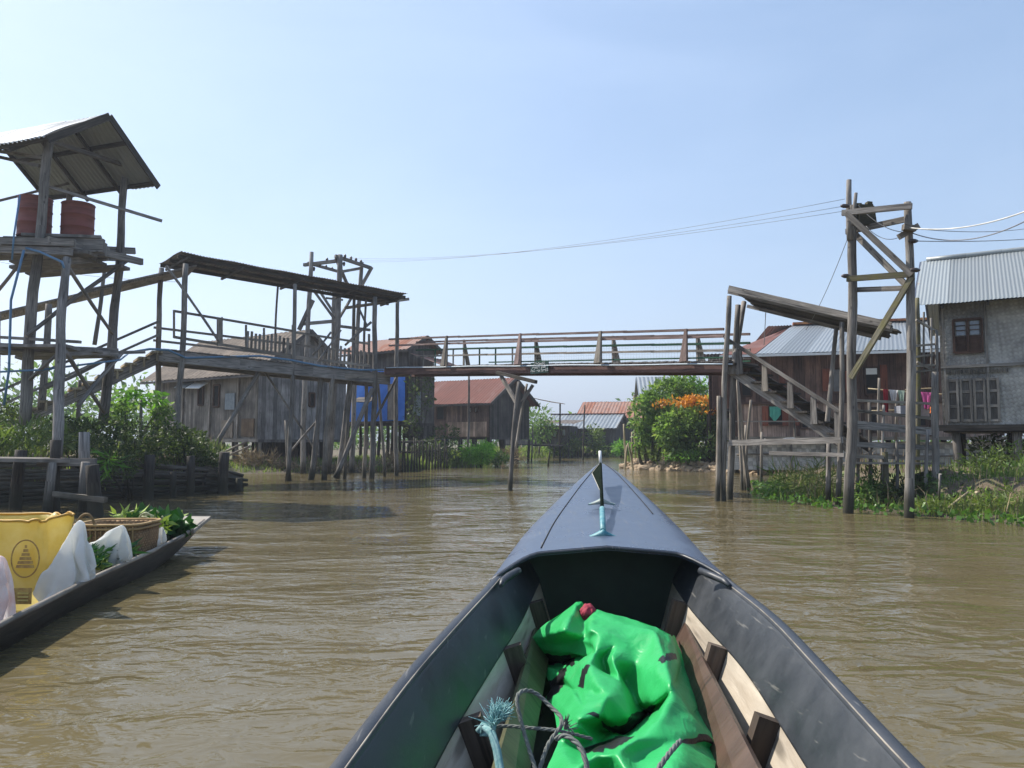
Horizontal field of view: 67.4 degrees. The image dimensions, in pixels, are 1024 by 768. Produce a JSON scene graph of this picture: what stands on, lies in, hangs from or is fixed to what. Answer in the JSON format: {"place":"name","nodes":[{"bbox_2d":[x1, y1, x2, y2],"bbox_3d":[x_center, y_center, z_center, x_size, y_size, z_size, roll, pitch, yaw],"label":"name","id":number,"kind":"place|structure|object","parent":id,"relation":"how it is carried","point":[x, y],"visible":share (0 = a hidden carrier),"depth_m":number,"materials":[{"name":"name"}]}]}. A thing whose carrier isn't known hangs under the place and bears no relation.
{"place":"outdoors","nodes":[
{"label":"outdoors","id":0,"kind":"place"},
{"bbox_2d":[0,455,1023,767],"bbox_3d":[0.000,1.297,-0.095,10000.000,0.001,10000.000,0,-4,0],"label":"water","id":1,"kind":"structure","parent":0,"point":[278,621],"depth_m":5.80,"materials":[{"name":"liquid"}]},
{"bbox_2d":[0,432,107,517],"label":"landing stage","id":2,"kind":"object","parent":1,"relation":"in","point":[90,498],"visible":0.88,"depth_m":13.26,"materials":[{"name":"grey wood"}]},
{"bbox_2d":[0,113,162,456],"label":"water tower","id":3,"kind":"structure","parent":2,"relation":"on","point":[82,158],"depth_m":17.21,"materials":[{"name":"grey wood"}]},
{"bbox_2d":[15,194,53,235],"bbox_3d":[-10.602,-3.684,17.063,0.698,0.890,0.698,0,-4,0],"label":"steel drum","id":4,"kind":"object","parent":3,"relation":"on","point":[27,215],"visible":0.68,"depth_m":16.76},
{"bbox_2d":[60,200,95,234],"bbox_3d":[-9.788,-3.636,17.310,0.698,0.830,0.698,0,-4,0],"label":"steel drum","id":5,"kind":"object","parent":3,"relation":"on","point":[77,217],"visible":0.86,"depth_m":17.04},
{"bbox_2d":[0,516,210,651],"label":"market canoe","id":6,"kind":"object","parent":1,"relation":"on","point":[21,625],"visible":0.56,"depth_m":6.01,"materials":[{"name":"black wood"}]},
{"bbox_2d":[0,556,15,620],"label":"plastic bag","id":7,"kind":"object","parent":6,"relation":"in","point":[7,603],"visible":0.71,"depth_m":4.86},
{"bbox_2d":[0,511,74,610],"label":"yellow sack","id":8,"kind":"object","parent":6,"relation":"in","point":[31,543],"visible":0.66,"depth_m":5.90,"materials":[{"name":"plastic"}]},
{"bbox_2d":[33,520,96,601],"bbox_3d":[-3.433,1.363,5.916,0.478,0.626,0.265,1,-4,-9],"label":"plastic bag","id":9,"kind":"object","parent":6,"relation":"in","point":[73,562],"visible":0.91,"depth_m":5.84,"materials":[{"name":"plastic"}]},
{"bbox_2d":[90,525,132,573],"bbox_3d":[-3.628,1.470,6.754,0.580,0.453,0.384,0,-4,0],"label":"plastic bag","id":10,"kind":"object","parent":6,"relation":"in","point":[118,536],"visible":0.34,"depth_m":6.73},
{"bbox_2d":[73,513,161,556],"bbox_3d":[-3.860,1.575,7.525,0.653,0.672,0.593,0,-4,0],"label":"wicker basket","id":11,"kind":"object","parent":6,"relation":"in","point":[147,529],"visible":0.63,"depth_m":7.41,"materials":[{"name":"wicker"}]},
{"bbox_2d":[87,534,147,570],"bbox_3d":[-3.640,1.520,6.677,0.628,0.451,1.332,0,-4,0],"label":"greens bundle","id":12,"kind":"object","parent":6,"relation":"in","point":[102,562],"visible":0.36,"depth_m":6.59,"materials":[{"name":"green plant"}]},
{"bbox_2d":[110,502,197,541],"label":"leafy greens","id":13,"kind":"object","parent":6,"relation":"in","point":[174,523],"visible":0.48,"depth_m":8.27,"materials":[{"name":"green plant"}]},
{"bbox_2d":[400,437,447,471],"bbox_3d":[-4.058,3.067,33.947,2.205,1.425,5.320,0,-4,0],"label":"picket fence","id":14,"kind":"object","parent":1,"relation":"on","point":[422,441],"visible":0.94,"depth_m":33.40,"materials":[{"name":"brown wood"}]},
{"bbox_2d":[487,449,509,465],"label":"leafy bush","id":15,"kind":"object","parent":1,"relation":"in","point":[499,457],"visible":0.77,"depth_m":37.51,"materials":[{"name":"green plant"}]},
{"bbox_2d":[499,444,528,464],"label":"reed clump","id":16,"kind":"object","parent":1,"relation":"in","point":[517,456],"visible":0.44,"depth_m":39.66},
{"bbox_2d":[550,431,582,456],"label":"shrub","id":17,"kind":"object","parent":1,"relation":"in","point":[574,444],"visible":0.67,"depth_m":57.36,"materials":[{"name":"green plant"}]},
{"bbox_2d":[584,443,617,456],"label":"shrub","id":18,"kind":"object","parent":1,"relation":"in","point":[609,453],"visible":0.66,"depth_m":59.44,"materials":[{"name":"green plant"}]},
{"bbox_2d":[329,463,924,767],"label":"longtail boat","id":19,"kind":"object","parent":1,"relation":"on","point":[770,689],"visible":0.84,"depth_m":3.23,"materials":[{"name":"paint"}]},
{"bbox_2d":[468,697,516,767],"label":"frayed rope","id":20,"kind":"object","parent":19,"relation":"in","point":[497,712],"visible":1,"depth_m":2.20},
{"bbox_2d":[496,724,592,740],"bbox_3d":[0.075,1.015,2.231,0.318,0.044,0.038,0,-4,5],"label":"rope","id":21,"kind":"object","parent":20,"relation":"attached to","point":[542,729],"visible":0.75,"depth_m":2.22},
{"bbox_2d":[515,688,563,767],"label":"rope","id":22,"kind":"object","parent":19,"relation":"in","point":[554,734],"visible":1,"depth_m":2.22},
{"bbox_2d":[588,451,614,535],"bbox_3d":[0.695,0.791,5.989,0.203,0.508,2.479,0,-4,5],"label":"bow staff","id":23,"kind":"object","parent":19,"relation":"attached to","point":[598,478],"visible":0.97,"depth_m":5.77,"materials":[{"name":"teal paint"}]},
{"bbox_2d":[532,602,715,767],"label":"green tarpaulin","id":24,"kind":"object","parent":19,"relation":"in","point":[621,693],"visible":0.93,"depth_m":3.03,"materials":[{"name":"plastic"}]},
{"bbox_2d":[554,733,588,767],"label":"rope","id":25,"kind":"object","parent":24,"relation":"on","point":[573,740],"visible":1,"depth_m":2.10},
{"bbox_2d":[579,603,595,619],"bbox_3d":[0.388,1.162,3.926,0.090,0.081,0.099,0,-4,0],"label":"red bundle","id":26,"kind":"object","parent":24,"relation":"on","point":[586,611],"visible":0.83,"depth_m":3.90,"materials":[{"name":"fabric"}]},
{"bbox_2d":[656,738,681,767],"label":"rope","id":27,"kind":"object","parent":24,"relation":"on","point":[668,754],"visible":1,"depth_m":2.05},
{"bbox_2d":[747,480,1023,526],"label":"water plants","id":28,"kind":"object","parent":1,"relation":"in","point":[894,505],"visible":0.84,"depth_m":13.69,"materials":[{"name":"green plant"}]},
{"bbox_2d":[0,440,1023,524],"bbox_3d":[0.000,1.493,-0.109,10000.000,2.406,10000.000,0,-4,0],"label":"ground","id":29,"kind":"structure","parent":0,"point":[971,483],"depth_m":16.17,"materials":[{"name":"soil"}]},
{"bbox_2d":[0,397,52,456],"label":"leafy bush","id":30,"kind":"object","parent":29,"relation":"on","point":[11,413],"visible":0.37,"depth_m":16.82,"materials":[{"name":"green plant"}]},
{"bbox_2d":[0,413,92,456],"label":"leafy bush","id":31,"kind":"object","parent":29,"relation":"on","point":[10,441],"visible":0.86,"depth_m":15.23,"materials":[{"name":"green plant"}]},
{"bbox_2d":[0,360,134,449],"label":"tree","id":32,"kind":"object","parent":29,"relation":"on","point":[49,394],"visible":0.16,"depth_m":59.32,"materials":[{"name":"green plant"}]},
{"bbox_2d":[38,411,129,468],"bbox_3d":[-9.346,1.247,16.882,1.859,1.368,3.282,3,-5,-36],"label":"leafy bush","id":33,"kind":"object","parent":29,"relation":"on","point":[77,424],"visible":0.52,"depth_m":16.80,"materials":[{"name":"green plant"}]},
{"bbox_2d":[33,372,154,449],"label":"tree","id":34,"kind":"object","parent":29,"relation":"on","point":[124,385],"visible":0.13,"depth_m":59.16,"materials":[{"name":"green plant"}]},
{"bbox_2d":[0,265,196,432],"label":"walkway stairs","id":35,"kind":"structure","parent":29,"relation":"on","point":[139,364],"depth_m":22.06,"materials":[{"name":"grey wood"}]},
{"bbox_2d":[2,432,231,481],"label":"bank grass","id":36,"kind":"structure","parent":29,"relation":"on","point":[210,446],"depth_m":18.98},
{"bbox_2d":[0,450,247,509],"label":"log retaining wall","id":37,"kind":"structure","parent":29,"relation":"on","point":[16,493],"depth_m":17.03,"materials":[{"name":"brown wood"}]},
{"bbox_2d":[90,448,130,481],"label":"creeper","id":38,"kind":"object","parent":37,"relation":"hanging from","point":[105,464],"visible":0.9,"depth_m":15.53,"materials":[{"name":"green plant"}]},
{"bbox_2d":[93,416,181,498],"bbox_3d":[-8.471,1.673,17.138,1.681,2.006,3.393,0,-4,0],"label":"leafy bush","id":39,"kind":"object","parent":29,"relation":"on","point":[142,444],"visible":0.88,"depth_m":17.28,"materials":[{"name":"green plant"}]},
{"bbox_2d":[112,388,169,448],"bbox_3d":[-9.352,0.956,19.312,1.314,1.684,1.279,-1,-4,12],"label":"papaya plant","id":40,"kind":"object","parent":29,"relation":"on","point":[143,402],"visible":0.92,"depth_m":19.29,"materials":[{"name":"green plant"}]},
{"bbox_2d":[109,396,175,456],"bbox_3d":[-9.348,1.110,19.345,0.806,1.760,2.066,-1,-4,17],"label":"leafy bush","id":41,"kind":"object","parent":29,"relation":"on","point":[118,412],"visible":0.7,"depth_m":19.04,"materials":[{"name":"green plant"}]},
{"bbox_2d":[147,420,230,473],"bbox_3d":[-8.077,1.630,19.046,1.654,1.535,1.813,-3,-5,33],"label":"leafy bush","id":42,"kind":"object","parent":29,"relation":"on","point":[186,440],"visible":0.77,"depth_m":18.89,"materials":[{"name":"green plant"}]},
{"bbox_2d":[140,329,346,462],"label":"stilt house","id":43,"kind":"structure","parent":29,"relation":"on","point":[210,400],"depth_m":33.76,"materials":[{"name":"grey wood"}]},
{"bbox_2d":[212,384,220,407],"bbox_3d":[-12.909,0.516,33.546,0.470,1.020,0.073,-3,-5,33],"label":"window","id":44,"kind":"structure","parent":43,"relation":"in","point":[216,393],"depth_m":33.56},
{"bbox_2d":[230,444,266,466],"bbox_3d":[-10.631,3.246,31.118,1.523,1.638,1.512,0,-4,0],"label":"brush heap","id":45,"kind":"object","parent":29,"relation":"on","point":[244,455],"visible":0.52,"depth_m":30.99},
{"bbox_2d":[239,447,293,467],"bbox_3d":[-9.930,3.284,31.132,2.302,1.588,1.550,0,-4,0],"label":"brush heap","id":46,"kind":"object","parent":29,"relation":"on","point":[272,455],"visible":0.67,"depth_m":31.02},
{"bbox_2d":[153,251,408,480],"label":"covered walkway","id":47,"kind":"structure","parent":29,"relation":"on","point":[281,279],"depth_m":25.10,"materials":[{"name":"grey wood"}]},
{"bbox_2d":[134,348,383,370],"bbox_3d":[-7.719,-0.734,24.103,8.034,0.349,0.447,3,-5,-35],"label":"water pipe","id":48,"kind":"object","parent":47,"relation":"on","point":[206,357],"visible":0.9,"depth_m":24.01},
{"bbox_2d":[271,454,321,470],"bbox_3d":[-8.672,3.418,31.102,2.542,1.314,1.504,0,-4,0],"label":"brush heap","id":49,"kind":"object","parent":29,"relation":"on","point":[294,466],"visible":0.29,"depth_m":31.00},
{"bbox_2d":[230,454,436,472],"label":"grass","id":50,"kind":"structure","parent":29,"relation":"on","point":[334,459],"depth_m":31.95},
{"bbox_2d":[297,252,372,473],"bbox_3d":[-6.952,-0.734,30.410,2.460,8.993,2.005,-2,-5,28],"label":"timber pylon","id":51,"kind":"object","parent":29,"relation":"on","point":[336,314],"visible":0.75,"depth_m":30.13,"materials":[{"name":"grey wood"}]},
{"bbox_2d":[359,211,841,258],"bbox_3d":[-0.282,-4.070,22.205,0.008,3.050,20.650,3,-5,-38],"label":"power line","id":52,"kind":"object","parent":51,"relation":"attached to","point":[595,244],"visible":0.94,"depth_m":18.85,"materials":[{"name":"grey metal"}]},
{"bbox_2d":[336,426,424,448],"bbox_3d":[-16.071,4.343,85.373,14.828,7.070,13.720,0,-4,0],"label":"fence","id":53,"kind":"object","parent":29,"relation":"on","point":[384,427],"visible":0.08,"depth_m":84.29,"materials":[{"name":"brown wood"}]},
{"bbox_2d":[376,450,406,471],"bbox_3d":[-4.949,3.379,32.082,1.588,1.552,1.660,0,-4,0],"label":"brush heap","id":54,"kind":"object","parent":29,"relation":"on","point":[389,456],"visible":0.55,"depth_m":31.85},
{"bbox_2d":[342,335,454,457],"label":"stilt house","id":55,"kind":"structure","parent":29,"relation":"on","point":[407,355],"depth_m":38.88,"materials":[{"name":"wood"}]},
{"bbox_2d":[387,384,393,419],"bbox_3d":[-6.042,0.892,38.365,0.450,1.800,0.040,-3,-5,33],"label":"door","id":56,"kind":"structure","parent":55,"relation":"in","point":[390,400],"depth_m":38.34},
{"bbox_2d":[402,392,431,450],"bbox_3d":[-4.796,1.994,39.250,1.468,4.869,1.962,-2,-5,25],"label":"house annex","id":57,"kind":"object","parent":29,"relation":"on","point":[427,430],"visible":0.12,"depth_m":39.01,"materials":[{"name":"brown wood"}]},
{"bbox_2d":[402,376,435,456],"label":"leafy bush","id":58,"kind":"object","parent":29,"relation":"on","point":[417,429],"visible":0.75,"depth_m":37.49,"materials":[{"name":"green plant"}]},
{"bbox_2d":[410,424,463,463],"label":"leafy bush","id":59,"kind":"object","parent":29,"relation":"on","point":[449,448],"visible":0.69,"depth_m":36.87,"materials":[{"name":"green plant"}]},
{"bbox_2d":[466,376,469,451],"bbox_3d":[-2.294,1.945,39.967,0.214,4.741,0.161,0,-4,0],"label":"pole","id":60,"kind":"object","parent":29,"relation":"on","point":[468,433],"visible":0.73,"depth_m":39.94,"materials":[{"name":"grey wood"}]},
{"bbox_2d":[457,440,495,466],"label":"leafy bush","id":61,"kind":"object","parent":29,"relation":"on","point":[481,453],"visible":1,"depth_m":36.45,"materials":[{"name":"green plant"}]},
{"bbox_2d":[423,378,564,461],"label":"stilt house","id":62,"kind":"structure","parent":29,"relation":"on","point":[491,408],"depth_m":45.48,"materials":[{"name":"wood"}]},
{"bbox_2d":[4,434,1023,516],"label":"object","id":63,"kind":"object","parent":29,"relation":"on","point":[902,466],"visible":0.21,"depth_m":15.78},
{"bbox_2d":[502,416,549,447],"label":"house","id":64,"kind":"structure","parent":29,"relation":"on","point":[520,442],"depth_m":75.40,"materials":[{"name":"grey metal"}]},
{"bbox_2d":[527,401,562,456],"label":"shrub","id":65,"kind":"object","parent":29,"relation":"on","point":[538,427],"visible":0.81,"depth_m":55.62,"materials":[{"name":"green plant"}]},
{"bbox_2d":[535,420,582,457],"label":"house","id":66,"kind":"structure","parent":29,"relation":"on","point":[566,431],"depth_m":57.10,"materials":[{"name":"grey wood"}]},
{"bbox_2d":[384,295,757,500],"bbox_3d":[0.270,0.890,21.304,2.770,5.546,13.105,4,-6,-44],"label":"footbridge","id":67,"kind":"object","parent":29,"relation":"on","point":[679,370],"visible":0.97,"depth_m":19.50,"materials":[{"name":"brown wood"}]},
{"bbox_2d":[531,361,548,373],"bbox_3d":[0.743,-0.441,20.767,0.036,0.300,0.660,4,-6,-44],"label":"bridge sign","id":68,"kind":"object","parent":67,"relation":"attached to","point":[538,369],"visible":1,"depth_m":20.74,"materials":[{"name":"white paint"}]},
{"bbox_2d":[386,363,732,367],"bbox_3d":[0.270,-0.488,21.260,0.035,0.823,12.901,4,-6,-44],"label":"water pipe","id":69,"kind":"object","parent":67,"relation":"attached to","point":[578,365],"visible":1,"depth_m":19.55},
{"bbox_2d":[544,413,631,456],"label":"house","id":70,"kind":"structure","parent":29,"relation":"on","point":[612,424],"depth_m":61.23,"materials":[{"name":"metal"}]},
{"bbox_2d":[581,423,606,456],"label":"shrub","id":71,"kind":"object","parent":29,"relation":"on","point":[596,436],"visible":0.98,"depth_m":57.71,"materials":[{"name":"green plant"}]},
{"bbox_2d":[577,401,657,448],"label":"house","id":72,"kind":"structure","parent":29,"relation":"on","point":[607,407],"depth_m":69.31,"materials":[{"name":"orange metal"}]},
{"bbox_2d":[611,438,634,457],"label":"shrub","id":73,"kind":"object","parent":29,"relation":"on","point":[619,445],"visible":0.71,"depth_m":55.63,"materials":[{"name":"green plant"}]},
{"bbox_2d":[632,440,671,465],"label":"weed clump","id":74,"kind":"object","parent":29,"relation":"on","point":[656,453],"visible":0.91,"depth_m":33.81,"materials":[{"name":"green plant"}]},
{"bbox_2d":[655,465,664,469],"bbox_3d":[6.367,3.655,33.068,0.401,0.331,0.573,21,26,37],"label":"stone","id":75,"kind":"object","parent":29,"relation":"on","point":[660,467],"visible":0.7,"depth_m":32.95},
{"bbox_2d":[626,376,696,464],"bbox_3d":[6.786,1.714,34.663,2.905,4.622,3.356,-2,-4,22],"label":"leafy tree","id":76,"kind":"object","parent":29,"relation":"on","point":[642,426],"visible":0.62,"depth_m":34.10,"materials":[{"name":"green plant"}]},
{"bbox_2d":[634,376,700,448],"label":"house","id":77,"kind":"structure","parent":29,"relation":"on","point":[640,382],"depth_m":47.88,"materials":[{"name":"metal"}]},
{"bbox_2d":[654,376,708,415],"bbox_3d":[8.216,1.325,36.447,3.104,4.191,2.447,0,-4,0],"label":"leafy tree","id":78,"kind":"object","parent":29,"relation":"on","point":[701,388],"visible":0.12,"depth_m":36.09,"materials":[{"name":"green plant"}]},
{"bbox_2d":[651,393,728,462],"bbox_3d":[7.643,2.074,32.977,3.478,3.425,2.859,0,-4,0],"label":"leafy tree","id":79,"kind":"object","parent":29,"relation":"on","point":[688,433],"visible":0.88,"depth_m":32.46,"materials":[{"name":"green plant"}]},
{"bbox_2d":[704,352,771,469],"bbox_3d":[9.780,1.331,33.651,3.000,5.614,4.719,-1,-4,15],"label":"brown annex","id":80,"kind":"object","parent":29,"relation":"on","point":[715,386],"visible":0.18,"depth_m":32.04,"materials":[{"name":"brown wood"}]},
{"bbox_2d":[736,380,743,489],"bbox_3d":[5.918,1.446,19.952,0.150,3.217,0.094,0,-4,0],"label":"bamboo pole","id":81,"kind":"object","parent":29,"relation":"on","point":[740,438],"visible":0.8,"depth_m":19.92,"materials":[{"name":"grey wood"}]},
{"bbox_2d":[744,400,751,489],"bbox_3d":[6.142,1.738,20.023,0.294,2.653,0.091,0,-4,0],"label":"bamboo pole","id":82,"kind":"object","parent":29,"relation":"on","point":[748,425],"visible":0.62,"depth_m":20.02,"materials":[{"name":"grey wood"}]},
{"bbox_2d":[753,450,855,500],"bbox_3d":[6.341,2.223,16.800,2.383,1.771,2.076,-4,-6,43],"label":"reed clump","id":83,"kind":"object","parent":29,"relation":"on","point":[798,488],"visible":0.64,"depth_m":16.71,"materials":[{"name":"green plant"}]},
{"bbox_2d":[724,285,901,504],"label":"covered staircase","id":84,"kind":"structure","parent":29,"relation":"on","point":[837,320],"depth_m":15.68,"materials":[{"name":"grey wood"}]},
{"bbox_2d":[720,317,1006,472],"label":"two storey house","id":85,"kind":"structure","parent":29,"relation":"on","point":[801,354],"depth_m":29.25,"materials":[{"name":"brown wood"}]},
{"bbox_2d":[833,368,839,392],"bbox_3d":[12.299,-0.135,29.097,0.387,0.970,0.073,-1,-4,15],"label":"window","id":86,"kind":"structure","parent":85,"relation":"in","point":[836,385],"depth_m":29.10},
{"bbox_2d":[863,367,880,395],"bbox_3d":[13.493,-0.107,28.780,0.552,1.070,0.073,-1,-4,15],"label":"window","id":87,"kind":"structure","parent":85,"relation":"in","point":[870,380],"depth_m":28.78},
{"bbox_2d":[726,441,1006,474],"bbox_3d":[12.762,2.759,27.976,9.612,1.369,0.170,-1,-4,15],"label":"mat fence","id":88,"kind":"object","parent":29,"relation":"on","point":[753,455],"visible":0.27,"depth_m":28.49,"materials":[{"name":"grey wood"}]},
{"bbox_2d":[837,460,895,506],"bbox_3d":[6.927,1.957,14.854,1.672,1.049,0.882,4,-5,-40],"label":"leafy bush","id":89,"kind":"object","parent":29,"relation":"on","point":[865,486],"visible":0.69,"depth_m":14.60,"materials":[{"name":"green plant"}]},
{"bbox_2d":[840,179,920,517],"bbox_3d":[6.466,-0.610,13.402,0.779,6.367,1.476,2,-5,-25],"label":"timber pylon","id":90,"kind":"object","parent":29,"relation":"on","point":[858,219],"visible":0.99,"depth_m":13.53,"materials":[{"name":"brown wood"}]},
{"bbox_2d":[392,199,843,261],"bbox_3d":[0.059,-4.101,22.207,0.008,2.666,20.246,3,-5,-36],"label":"power line","id":91,"kind":"object","parent":90,"relation":"attached to","point":[650,233],"visible":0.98,"depth_m":17.40,"materials":[{"name":"grey metal"}]},
{"bbox_2d":[910,211,1023,229],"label":"power line","id":92,"kind":"object","parent":90,"relation":"attached to","point":[971,225],"visible":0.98,"depth_m":11.45,"materials":[{"name":"white metal"}]},
{"bbox_2d":[843,372,944,505],"bbox_3d":[7.754,1.147,15.326,3.213,2.725,1.162,1,-4,-19],"label":"gangway","id":93,"kind":"object","parent":29,"relation":"on","point":[883,426],"visible":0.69,"depth_m":14.92,"materials":[{"name":"grey wood"}]},
{"bbox_2d":[768,454,1023,525],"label":"bank grass","id":94,"kind":"structure","parent":29,"relation":"on","point":[1021,471],"depth_m":14.48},
{"bbox_2d":[855,470,947,504],"bbox_3d":[7.624,2.082,15.009,2.392,0.916,1.319,3,-5,-34],"label":"weed clump","id":95,"kind":"object","parent":29,"relation":"on","point":[900,493],"visible":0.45,"depth_m":14.74,"materials":[{"name":"green plant"}]},
{"bbox_2d":[915,298,938,469],"bbox_3d":[9.293,-0.016,17.230,0.652,3.876,0.174,0,-4,-4],"label":"pole rack","id":96,"kind":"object","parent":29,"relation":"on","point":[919,345],"visible":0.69,"depth_m":17.26,"materials":[{"name":"grey wood"}]},
{"bbox_2d":[915,494,1022,515],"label":"weed clump","id":97,"kind":"object","parent":29,"relation":"on","point":[936,499],"visible":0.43,"depth_m":13.23,"materials":[{"name":"green plant"}]},
{"bbox_2d":[915,247,1023,469],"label":"woven house","id":98,"kind":"structure","parent":29,"relation":"on","point":[973,302],"depth_m":17.81,"materials":[{"name":"wicker"}]},
{"bbox_2d":[868,378,941,439],"bbox_3d":[9.687,0.603,18.824,1.851,1.538,0.391,-2,-5,30],"label":"washing line frame","id":99,"kind":"object","parent":98,"relation":"attached to","point":[878,416],"visible":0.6,"depth_m":18.99,"materials":[{"name":"grey wood"}]},
{"bbox_2d":[894,405,929,416],"bbox_3d":[9.761,0.657,18.752,0.700,0.280,0.300,0,-4,0],"label":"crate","id":100,"kind":"object","parent":99,"relation":"attached to","point":[902,410],"visible":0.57,"depth_m":18.60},
{"bbox_2d":[952,317,983,353],"bbox_3d":[10.590,-1.121,17.843,0.620,0.825,0.065,-3,-5,32],"label":"window","id":101,"kind":"structure","parent":98,"relation":"in","point":[976,345],"depth_m":17.83,"materials":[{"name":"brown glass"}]},
{"bbox_2d":[915,454,1023,510],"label":"leafy bush","id":102,"kind":"object","parent":29,"relation":"on","point":[965,477],"visible":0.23,"depth_m":14.53,"materials":[{"name":"green plant"}]},
{"bbox_2d":[945,439,1023,473],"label":"leafy bush","id":103,"kind":"object","parent":29,"relation":"on","point":[993,457],"visible":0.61,"depth_m":16.44,"materials":[{"name":"green plant"}]},
{"bbox_2d":[963,433,1023,464],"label":"leafy bush","id":104,"kind":"object","parent":29,"relation":"on","point":[993,439],"visible":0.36,"depth_m":19.99,"materials":[{"name":"green plant"}]},
{"bbox_2d":[965,472,1023,510],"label":"weed clump","id":105,"kind":"object","parent":29,"relation":"on","point":[1000,494],"visible":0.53,"depth_m":13.19,"materials":[{"name":"green plant"}]},
{"bbox_3d":[7.653,3.519,32.113,0.321,0.238,0.369,7,3,18],"label":"stone","id":106,"kind":"object","parent":29,"relation":"on","visible":0},
{"bbox_2d":[688,461,697,465],"bbox_3d":[7.644,3.389,32.334,0.400,0.230,0.379,-12,-24,34],"label":"stone","id":107,"kind":"object","parent":106,"relation":"on","point":[692,463],"visible":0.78,"depth_m":32.21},
{"bbox_2d":[665,448,712,462],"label":"weed clump","id":108,"kind":"object","parent":107,"relation":"on","point":[684,458],"visible":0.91,"depth_m":32.01,"materials":[{"name":"green plant"}]},
{"bbox_2d":[0,0,1023,439],"label":"sky","id":109,"kind":"structure","parent":0,"point":[272,134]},
{"bbox_2d":[377,445,650,471],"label":"bank grass","id":110,"kind":"structure","parent":0,"point":[543,453],"depth_m":39.23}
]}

